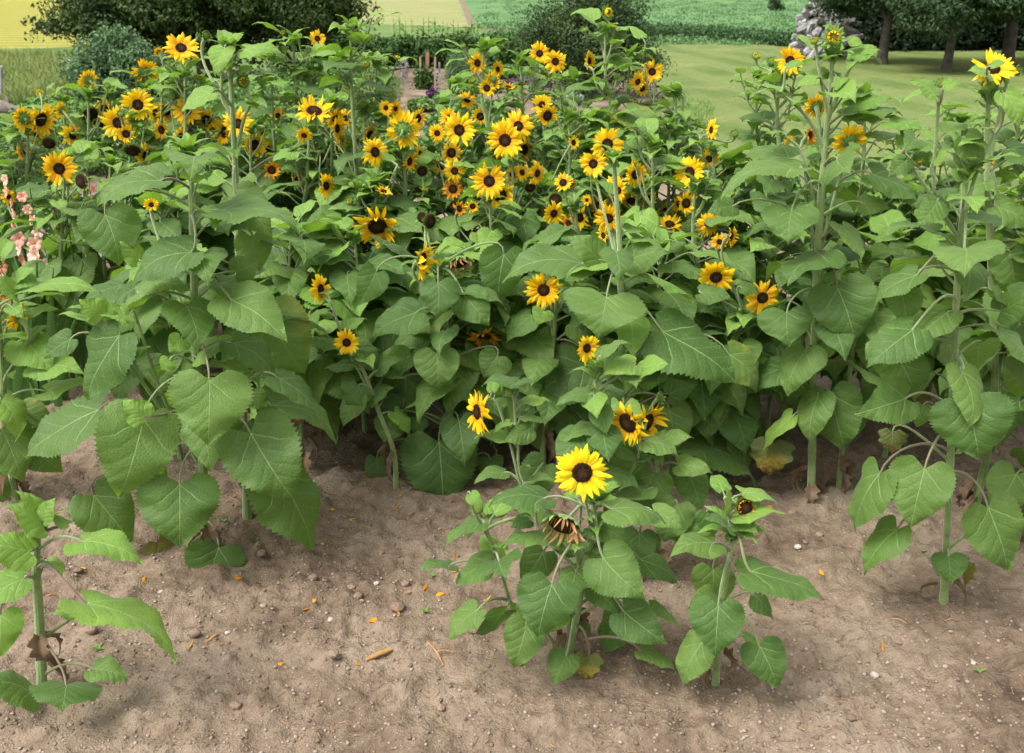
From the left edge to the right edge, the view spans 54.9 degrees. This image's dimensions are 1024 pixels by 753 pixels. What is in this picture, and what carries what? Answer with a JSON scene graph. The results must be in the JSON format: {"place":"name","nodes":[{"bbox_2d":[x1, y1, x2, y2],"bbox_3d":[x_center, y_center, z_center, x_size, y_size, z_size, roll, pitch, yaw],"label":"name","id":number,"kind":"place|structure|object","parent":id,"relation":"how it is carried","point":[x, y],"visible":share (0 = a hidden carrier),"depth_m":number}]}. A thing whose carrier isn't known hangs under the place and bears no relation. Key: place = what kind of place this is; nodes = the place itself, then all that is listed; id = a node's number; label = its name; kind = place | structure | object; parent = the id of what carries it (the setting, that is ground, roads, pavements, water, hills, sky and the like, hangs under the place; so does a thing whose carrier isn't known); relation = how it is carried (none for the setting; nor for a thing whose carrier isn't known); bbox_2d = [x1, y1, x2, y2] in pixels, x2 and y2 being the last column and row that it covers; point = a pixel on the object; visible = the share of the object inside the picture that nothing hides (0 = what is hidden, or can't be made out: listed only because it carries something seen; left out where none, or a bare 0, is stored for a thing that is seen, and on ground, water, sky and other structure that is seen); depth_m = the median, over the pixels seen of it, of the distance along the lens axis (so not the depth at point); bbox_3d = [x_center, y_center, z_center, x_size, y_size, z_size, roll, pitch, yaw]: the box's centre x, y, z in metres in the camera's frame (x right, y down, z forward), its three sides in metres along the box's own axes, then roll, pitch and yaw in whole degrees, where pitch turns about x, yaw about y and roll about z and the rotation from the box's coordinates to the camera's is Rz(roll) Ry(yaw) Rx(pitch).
{"place":"outdoors","nodes":[
{"label":"outdoors","id":0,"kind":"place"},
{"bbox_2d":[0,0,154,48],"bbox_3d":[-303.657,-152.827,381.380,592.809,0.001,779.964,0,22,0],"label":"grain field","id":1,"kind":"structure","parent":0,"point":[13,14],"depth_m":38.68},
{"bbox_2d":[352,0,473,26],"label":"dry strip","id":2,"kind":"object","parent":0,"point":[438,12],"visible":0.44,"depth_m":55.85},
{"bbox_2d":[0,27,1023,752],"bbox_3d":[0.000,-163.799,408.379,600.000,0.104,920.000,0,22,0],"label":"ground","id":3,"kind":"structure","parent":0,"point":[834,585],"depth_m":3.04},
{"bbox_2d":[0,119,51,276],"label":"sunflower plant","id":4,"kind":"object","parent":3,"relation":"on","point":[38,153],"visible":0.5,"depth_m":5.16},
{"bbox_2d":[0,165,57,302],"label":"gladiolus","id":5,"kind":"object","parent":3,"relation":"on","point":[19,243],"visible":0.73,"depth_m":4.82},
{"bbox_2d":[0,89,58,275],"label":"sunflower plant","id":6,"kind":"object","parent":3,"relation":"on","point":[23,120],"visible":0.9,"depth_m":5.04},
{"bbox_2d":[0,45,85,100],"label":"meadow grass","id":7,"kind":"structure","parent":3,"relation":"on","point":[21,79],"depth_m":19.73},
{"bbox_2d":[3,256,83,406],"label":"plant","id":8,"kind":"object","parent":3,"relation":"on","point":[50,332],"visible":0.3,"depth_m":4.56},
{"bbox_2d":[0,169,90,363],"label":"gladiolus","id":9,"kind":"object","parent":3,"relation":"on","point":[34,250],"visible":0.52,"depth_m":4.74},
{"bbox_2d":[0,239,100,501],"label":"sunflower plant","id":10,"kind":"object","parent":3,"relation":"on","point":[20,419],"visible":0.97,"depth_m":3.56},
{"bbox_2d":[2,139,99,267],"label":"sunflower plant","id":11,"kind":"object","parent":3,"relation":"on","point":[80,146],"visible":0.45,"depth_m":4.90},
{"bbox_2d":[0,150,104,376],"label":"sunflower plant","id":12,"kind":"object","parent":3,"relation":"on","point":[59,170],"visible":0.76,"depth_m":4.47},
{"bbox_2d":[21,83,114,235],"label":"sunflower plant","id":13,"kind":"object","parent":3,"relation":"on","point":[65,99],"visible":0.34,"depth_m":5.27},
{"bbox_2d":[29,69,120,271],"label":"sunflower plant","id":14,"kind":"object","parent":3,"relation":"on","point":[86,85],"visible":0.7,"depth_m":5.17},
{"bbox_2d":[0,490,176,713],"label":"sunflower plant","id":15,"kind":"object","parent":3,"relation":"on","point":[36,517],"visible":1,"depth_m":2.57},
{"bbox_2d":[74,77,140,270],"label":"sunflower plant","id":16,"kind":"object","parent":3,"relation":"on","point":[111,81],"visible":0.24,"depth_m":5.27},
{"bbox_2d":[54,143,161,339],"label":"sunflower plant","id":17,"kind":"object","parent":3,"relation":"on","point":[89,261],"visible":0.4,"depth_m":4.56},
{"bbox_2d":[55,15,188,101],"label":"grey green shrub","id":18,"kind":"object","parent":3,"relation":"on","point":[124,52],"visible":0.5,"depth_m":14.61},
{"bbox_2d":[95,88,171,279],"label":"sunflower plant","id":19,"kind":"object","parent":3,"relation":"on","point":[123,125],"visible":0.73,"depth_m":4.79},
{"bbox_2d":[90,47,181,232],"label":"sunflower plant","id":20,"kind":"object","parent":3,"relation":"on","point":[143,78],"visible":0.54,"depth_m":5.10},
{"bbox_2d":[82,242,224,460],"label":"sunflower plant","id":21,"kind":"object","parent":3,"relation":"on","point":[147,308],"visible":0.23,"depth_m":3.84},
{"bbox_2d":[113,56,204,217],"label":"sunflower plant","id":22,"kind":"object","parent":3,"relation":"on","point":[160,127],"visible":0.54,"depth_m":4.85},
{"bbox_2d":[106,180,234,366],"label":"sunflower plant","id":23,"kind":"object","parent":3,"relation":"on","point":[169,227],"visible":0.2,"depth_m":4.31},
{"bbox_2d":[124,143,225,280],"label":"sunflower plant","id":24,"kind":"object","parent":3,"relation":"on","point":[176,169],"visible":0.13,"depth_m":4.58},
{"bbox_2d":[23,132,335,568],"bbox_3d":[-1.091,0.009,3.192,1.020,1.578,0.574,0,22,0],"label":"sunflower plant","id":25,"kind":"object","parent":3,"relation":"on","point":[137,441],"visible":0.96,"depth_m":3.08},
{"bbox_2d":[132,32,242,279],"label":"sunflower plant","id":26,"kind":"object","parent":3,"relation":"on","point":[180,46],"visible":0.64,"depth_m":4.75},
{"bbox_2d":[20,0,383,81],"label":"evergreen tree","id":27,"kind":"object","parent":3,"relation":"on","point":[158,21],"visible":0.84,"depth_m":17.87},
{"bbox_2d":[161,100,254,334],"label":"sunflower plant","id":28,"kind":"object","parent":3,"relation":"on","point":[223,138],"visible":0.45,"depth_m":4.89},
{"bbox_2d":[167,30,329,519],"bbox_3d":[-0.910,-0.230,3.336,0.538,1.779,0.502,0,22,0],"label":"sunflower plant","id":29,"kind":"object","parent":3,"relation":"on","point":[292,355],"visible":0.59,"depth_m":3.19},
{"bbox_2d":[196,105,306,292],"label":"sunflower plant","id":30,"kind":"object","parent":3,"relation":"on","point":[254,143],"visible":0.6,"depth_m":4.69},
{"bbox_2d":[2,23,514,96],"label":"weedy grass","id":31,"kind":"structure","parent":3,"relation":"on","point":[383,29],"depth_m":34.52},
{"bbox_2d":[231,46,311,236],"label":"sunflower plant","id":32,"kind":"object","parent":3,"relation":"on","point":[286,131],"visible":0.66,"depth_m":4.79},
{"bbox_2d":[220,200,357,441],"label":"sunflower plant","id":33,"kind":"object","parent":3,"relation":"on","point":[288,280],"visible":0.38,"depth_m":3.93},
{"bbox_2d":[252,22,335,261],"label":"sunflower plant","id":34,"kind":"object","parent":3,"relation":"on","point":[293,38],"visible":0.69,"depth_m":4.86},
{"bbox_2d":[253,94,352,305],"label":"sunflower plant","id":35,"kind":"object","parent":3,"relation":"on","point":[325,183],"visible":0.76,"depth_m":4.44},
{"bbox_2d":[258,29,359,260],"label":"sunflower plant","id":36,"kind":"object","parent":3,"relation":"on","point":[316,37],"visible":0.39,"depth_m":5.03},
{"bbox_2d":[232,300,387,471],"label":"sunflower plant","id":37,"kind":"object","parent":3,"relation":"on","point":[320,380],"visible":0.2,"depth_m":3.78},
{"bbox_2d":[285,88,359,308],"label":"sunflower plant","id":38,"kind":"object","parent":3,"relation":"on","point":[337,97],"visible":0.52,"depth_m":4.68},
{"bbox_2d":[296,10,418,267],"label":"sunflower plant","id":39,"kind":"object","parent":3,"relation":"on","point":[351,26],"visible":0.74,"depth_m":4.43},
{"bbox_2d":[300,213,417,432],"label":"sunflower plant","id":40,"kind":"object","parent":3,"relation":"on","point":[342,283],"visible":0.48,"depth_m":4.00},
{"bbox_2d":[309,273,410,488],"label":"sunflower plant","id":41,"kind":"object","parent":3,"relation":"on","point":[356,398],"visible":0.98,"depth_m":3.67},
{"bbox_2d":[296,180,423,331],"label":"sunflower plant","id":42,"kind":"object","parent":3,"relation":"on","point":[371,305],"visible":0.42,"depth_m":4.31},
{"bbox_2d":[307,100,434,370],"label":"sunflower plant","id":43,"kind":"object","parent":3,"relation":"on","point":[381,226],"visible":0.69,"depth_m":4.28},
{"bbox_2d":[338,50,404,117],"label":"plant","id":44,"kind":"object","parent":3,"relation":"on","point":[395,87],"visible":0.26,"depth_m":14.19},
{"bbox_2d":[327,51,417,197],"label":"sunflower plant","id":45,"kind":"object","parent":3,"relation":"on","point":[385,75],"visible":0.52,"depth_m":4.80},
{"bbox_2d":[329,95,419,249],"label":"sunflower plant","id":46,"kind":"object","parent":3,"relation":"on","point":[370,133],"visible":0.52,"depth_m":4.59},
{"bbox_2d":[343,108,463,373],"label":"sunflower plant","id":47,"kind":"object","parent":3,"relation":"on","point":[403,134],"visible":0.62,"depth_m":4.38},
{"bbox_2d":[356,209,522,494],"bbox_3d":[-0.271,-0.067,3.938,0.648,1.088,0.701,0,22,0],"label":"sunflower plant","id":48,"kind":"object","parent":3,"relation":"on","point":[449,462],"visible":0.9,"depth_m":3.69},
{"bbox_2d":[295,27,592,68],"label":"vine hedge","id":49,"kind":"object","parent":3,"relation":"on","point":[412,47],"visible":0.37,"depth_m":22.13},
{"bbox_2d":[409,107,504,280],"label":"sunflower plant","id":50,"kind":"object","parent":3,"relation":"on","point":[456,128],"visible":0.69,"depth_m":4.45},
{"bbox_2d":[418,69,498,276],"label":"sunflower plant","id":51,"kind":"object","parent":3,"relation":"on","point":[454,82],"visible":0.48,"depth_m":4.83},
{"bbox_2d":[394,231,530,454],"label":"sunflower plant","id":52,"kind":"object","parent":3,"relation":"on","point":[465,379],"visible":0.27,"depth_m":3.81},
{"bbox_2d":[431,107,509,240],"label":"sunflower plant","id":53,"kind":"object","parent":3,"relation":"on","point":[477,115],"visible":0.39,"depth_m":4.61},
{"bbox_2d":[429,163,527,430],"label":"sunflower plant","id":54,"kind":"object","parent":3,"relation":"on","point":[491,184],"visible":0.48,"depth_m":4.00},
{"bbox_2d":[434,36,537,277],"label":"sunflower plant","id":55,"kind":"object","parent":3,"relation":"on","point":[489,83],"visible":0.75,"depth_m":4.54},
{"bbox_2d":[454,108,561,314],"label":"sunflower plant","id":56,"kind":"object","parent":3,"relation":"on","point":[503,142],"visible":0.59,"depth_m":4.11},
{"bbox_2d":[0,435,1023,752],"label":"pebbles","id":57,"kind":"object","parent":3,"relation":"on","point":[796,701],"visible":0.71,"depth_m":2.81},
{"bbox_2d":[455,295,570,456],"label":"sunflower plant","id":58,"kind":"object","parent":3,"relation":"on","point":[540,342],"visible":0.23,"depth_m":3.82},
{"bbox_2d":[24,448,1012,752],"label":"plant litter","id":59,"kind":"object","parent":3,"relation":"on","point":[490,658],"visible":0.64,"depth_m":2.90},
{"bbox_2d":[486,49,561,206],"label":"sunflower plant","id":60,"kind":"object","parent":3,"relation":"on","point":[520,60],"visible":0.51,"depth_m":4.91},
{"bbox_2d":[490,40,573,171],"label":"sunflower plant","id":61,"kind":"object","parent":3,"relation":"on","point":[555,61],"visible":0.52,"depth_m":5.07},
{"bbox_2d":[466,229,608,464],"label":"sunflower plant","id":62,"kind":"object","parent":3,"relation":"on","point":[559,375],"visible":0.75,"depth_m":3.74},
{"bbox_2d":[484,135,599,314],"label":"sunflower plant","id":63,"kind":"object","parent":3,"relation":"on","point":[544,180],"visible":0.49,"depth_m":4.16},
{"bbox_2d":[519,92,575,223],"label":"sunflower plant","id":64,"kind":"object","parent":3,"relation":"on","point":[545,112],"visible":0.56,"depth_m":4.78},
{"bbox_2d":[420,444,682,683],"bbox_3d":[0.111,0.528,2.756,0.737,0.812,0.379,0,22,0],"label":"sunflower plant","id":65,"kind":"object","parent":3,"relation":"on","point":[609,568],"visible":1,"depth_m":2.71},
{"bbox_2d":[505,103,611,326],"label":"sunflower plant","id":66,"kind":"object","parent":3,"relation":"on","point":[570,117],"visible":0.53,"depth_m":4.50},
{"bbox_2d":[520,172,617,356],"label":"sunflower plant","id":67,"kind":"object","parent":3,"relation":"on","point":[554,234],"visible":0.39,"depth_m":3.85},
{"bbox_2d":[467,335,677,569],"bbox_3d":[0.182,0.312,3.118,0.651,0.935,0.329,0,22,0],"label":"sunflower plant","id":68,"kind":"object","parent":3,"relation":"on","point":[620,435],"visible":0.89,"depth_m":3.02},
{"bbox_2d":[531,66,643,179],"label":"sunflower plant","id":69,"kind":"object","parent":3,"relation":"on","point":[573,73],"visible":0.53,"depth_m":4.84},
{"bbox_2d":[544,159,630,280],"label":"sunflower plant","id":70,"kind":"object","parent":3,"relation":"on","point":[594,207],"visible":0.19,"depth_m":4.33},
{"bbox_2d":[508,0,676,101],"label":"round dark bush","id":71,"kind":"object","parent":3,"relation":"on","point":[575,47],"visible":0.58,"depth_m":16.31},
{"bbox_2d":[565,98,646,236],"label":"sunflower plant","id":72,"kind":"object","parent":3,"relation":"on","point":[599,118],"visible":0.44,"depth_m":4.47},
{"bbox_2d":[562,4,659,238],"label":"sunflower plant","id":73,"kind":"object","parent":3,"relation":"on","point":[615,32],"visible":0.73,"depth_m":4.49},
{"bbox_2d":[580,26,667,215],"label":"sunflower plant","id":74,"kind":"object","parent":3,"relation":"on","point":[637,33],"visible":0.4,"depth_m":4.77},
{"bbox_2d":[585,160,694,288],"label":"sunflower plant","id":75,"kind":"object","parent":3,"relation":"on","point":[635,197],"visible":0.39,"depth_m":4.31},
{"bbox_2d":[603,429,712,580],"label":"sunflower plant","id":76,"kind":"object","parent":3,"relation":"on","point":[691,480],"visible":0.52,"depth_m":3.15},
{"bbox_2d":[609,117,709,316],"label":"sunflower plant","id":77,"kind":"object","parent":3,"relation":"on","point":[646,129],"visible":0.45,"depth_m":4.02},
{"bbox_2d":[562,127,758,494],"bbox_3d":[0.530,-0.135,3.516,0.735,1.465,0.545,0,22,0],"label":"sunflower plant","id":78,"kind":"object","parent":3,"relation":"on","point":[678,341],"visible":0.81,"depth_m":3.37},
{"bbox_2d":[624,58,710,278],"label":"sunflower plant","id":79,"kind":"object","parent":3,"relation":"on","point":[650,72],"visible":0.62,"depth_m":4.72},
{"bbox_2d":[600,222,741,407],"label":"sunflower plant","id":80,"kind":"object","parent":3,"relation":"on","point":[686,306],"visible":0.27,"depth_m":3.72},
{"bbox_2d":[631,110,712,279],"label":"sunflower plant","id":81,"kind":"object","parent":3,"relation":"on","point":[671,129],"visible":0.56,"depth_m":4.63},
{"bbox_2d":[643,79,723,266],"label":"sunflower plant","id":82,"kind":"object","parent":3,"relation":"on","point":[676,89],"visible":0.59,"depth_m":4.67},
{"bbox_2d":[616,156,755,335],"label":"sunflower plant","id":83,"kind":"object","parent":3,"relation":"on","point":[694,177],"visible":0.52,"depth_m":3.96},
{"bbox_2d":[618,310,766,446],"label":"sunflower plant","id":84,"kind":"object","parent":3,"relation":"on","point":[701,401],"visible":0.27,"depth_m":3.65},
{"bbox_2d":[619,21,796,46],"bbox_3d":[6.160,-11.139,31.905,5.398,0.526,10.332,0,22,0],"label":"crop edge","id":85,"kind":"object","parent":3,"relation":"on","point":[775,37],"visible":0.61,"depth_m":31.39},
{"bbox_2d":[646,226,787,487],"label":"sunflower plant","id":86,"kind":"object","parent":3,"relation":"on","point":[730,449],"visible":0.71,"depth_m":3.66},
{"bbox_2d":[674,118,759,267],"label":"sunflower plant","id":87,"kind":"object","parent":3,"relation":"on","point":[710,159],"visible":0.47,"depth_m":4.26},
{"bbox_2d":[691,152,785,297],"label":"sunflower plant","id":88,"kind":"object","parent":3,"relation":"on","point":[748,207],"visible":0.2,"depth_m":4.44},
{"bbox_2d":[669,475,824,687],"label":"sunflower plant","id":89,"kind":"object","parent":3,"relation":"on","point":[717,615],"visible":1,"depth_m":2.59},
{"bbox_2d":[706,66,808,287],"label":"sunflower plant","id":90,"kind":"object","parent":3,"relation":"on","point":[746,136],"visible":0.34,"depth_m":4.27},
{"bbox_2d":[722,45,835,317],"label":"sunflower plant","id":91,"kind":"object","parent":3,"relation":"on","point":[764,185],"visible":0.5,"depth_m":3.99},
{"bbox_2d":[725,212,841,436],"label":"sunflower plant","id":92,"kind":"object","parent":3,"relation":"on","point":[757,333],"visible":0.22,"depth_m":3.99},
{"bbox_2d":[707,23,916,503],"bbox_3d":[1.018,-0.316,3.528,0.713,1.795,0.594,0,22,0],"label":"sunflower plant","id":93,"kind":"object","parent":3,"relation":"on","point":[836,314],"visible":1,"depth_m":3.36},
{"bbox_2d":[785,147,871,296],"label":"sunflower plant","id":94,"kind":"object","parent":3,"relation":"on","point":[856,165],"visible":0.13,"depth_m":4.47},
{"bbox_2d":[786,242,926,491],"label":"sunflower plant","id":95,"kind":"object","parent":3,"relation":"on","point":[872,328],"visible":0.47,"depth_m":3.55},
{"bbox_2d":[798,174,932,381],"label":"sunflower plant","id":96,"kind":"object","parent":3,"relation":"on","point":[845,210],"visible":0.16,"depth_m":4.14},
{"bbox_2d":[821,78,921,390],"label":"sunflower plant","id":97,"kind":"object","parent":3,"relation":"on","point":[897,123],"visible":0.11,"depth_m":4.20},
{"bbox_2d":[809,0,941,64],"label":"orchard tree","id":98,"kind":"object","parent":3,"relation":"on","point":[846,8],"visible":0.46,"depth_m":22.52},
{"bbox_2d":[818,209,989,457],"bbox_3d":[1.551,-0.132,3.996,0.609,1.099,0.616,0,22,0],"label":"sunflower plant","id":99,"kind":"object","parent":3,"relation":"on","point":[939,352],"visible":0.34,"depth_m":3.82},
{"bbox_2d":[857,119,968,241],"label":"sunflower plant","id":100,"kind":"object","parent":3,"relation":"on","point":[925,134],"visible":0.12,"depth_m":4.21},
{"bbox_2d":[903,162,958,399],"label":"sunflower plant","id":101,"kind":"object","parent":3,"relation":"on","point":[916,233],"visible":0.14,"depth_m":4.39},
{"bbox_2d":[845,7,1023,51],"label":"dark wood","id":102,"kind":"object","parent":3,"relation":"on","point":[869,27],"visible":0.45,"depth_m":26.80},
{"bbox_2d":[848,77,1023,607],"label":"sunflower plant","id":103,"kind":"object","parent":3,"relation":"on","point":[968,416],"visible":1,"depth_m":2.76},
{"bbox_2d":[881,0,1023,71],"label":"orchard tree","id":104,"kind":"object","parent":3,"relation":"on","point":[938,14],"visible":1,"depth_m":19.78},
{"bbox_2d":[907,224,1023,400],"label":"sunflower plant","id":105,"kind":"object","parent":3,"relation":"on","point":[946,284],"visible":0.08,"depth_m":3.94},
{"bbox_2d":[911,104,1022,392],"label":"sunflower plant","id":106,"kind":"object","parent":3,"relation":"on","point":[949,115],"visible":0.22,"depth_m":4.12},
{"bbox_2d":[912,48,1023,512],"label":"sunflower plant","id":107,"kind":"object","parent":3,"relation":"on","point":[1004,269],"visible":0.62,"depth_m":3.28},
{"bbox_2d":[942,171,1023,455],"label":"sunflower plant","id":108,"kind":"object","parent":3,"relation":"on","point":[1018,199],"visible":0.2,"depth_m":3.90},
{"bbox_2d":[955,184,1023,538],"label":"sunflower plant","id":109,"kind":"object","parent":3,"relation":"on","point":[1006,476],"visible":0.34,"depth_m":3.36},
{"bbox_2d":[967,88,1023,395],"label":"sunflower plant","id":110,"kind":"object","parent":3,"relation":"on","point":[1003,177],"visible":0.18,"depth_m":3.99},
{"bbox_2d":[977,10,1023,64],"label":"orchard tree","id":111,"kind":"object","parent":3,"relation":"on","point":[1009,42],"visible":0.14,"depth_m":22.25},
{"bbox_2d":[460,0,809,44],"bbox_3d":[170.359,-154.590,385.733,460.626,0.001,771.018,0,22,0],"label":"crop field","id":112,"kind":"structure","parent":0,"point":[474,6],"depth_m":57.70},
{"bbox_2d":[646,38,1023,185],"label":"lawn","id":113,"kind":"structure","parent":0,"point":[705,71],"depth_m":18.47},
{"bbox_2d":[789,0,863,59],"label":"rock pile","id":114,"kind":"object","parent":113,"relation":"on","point":[809,25],"visible":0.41,"depth_m":24.08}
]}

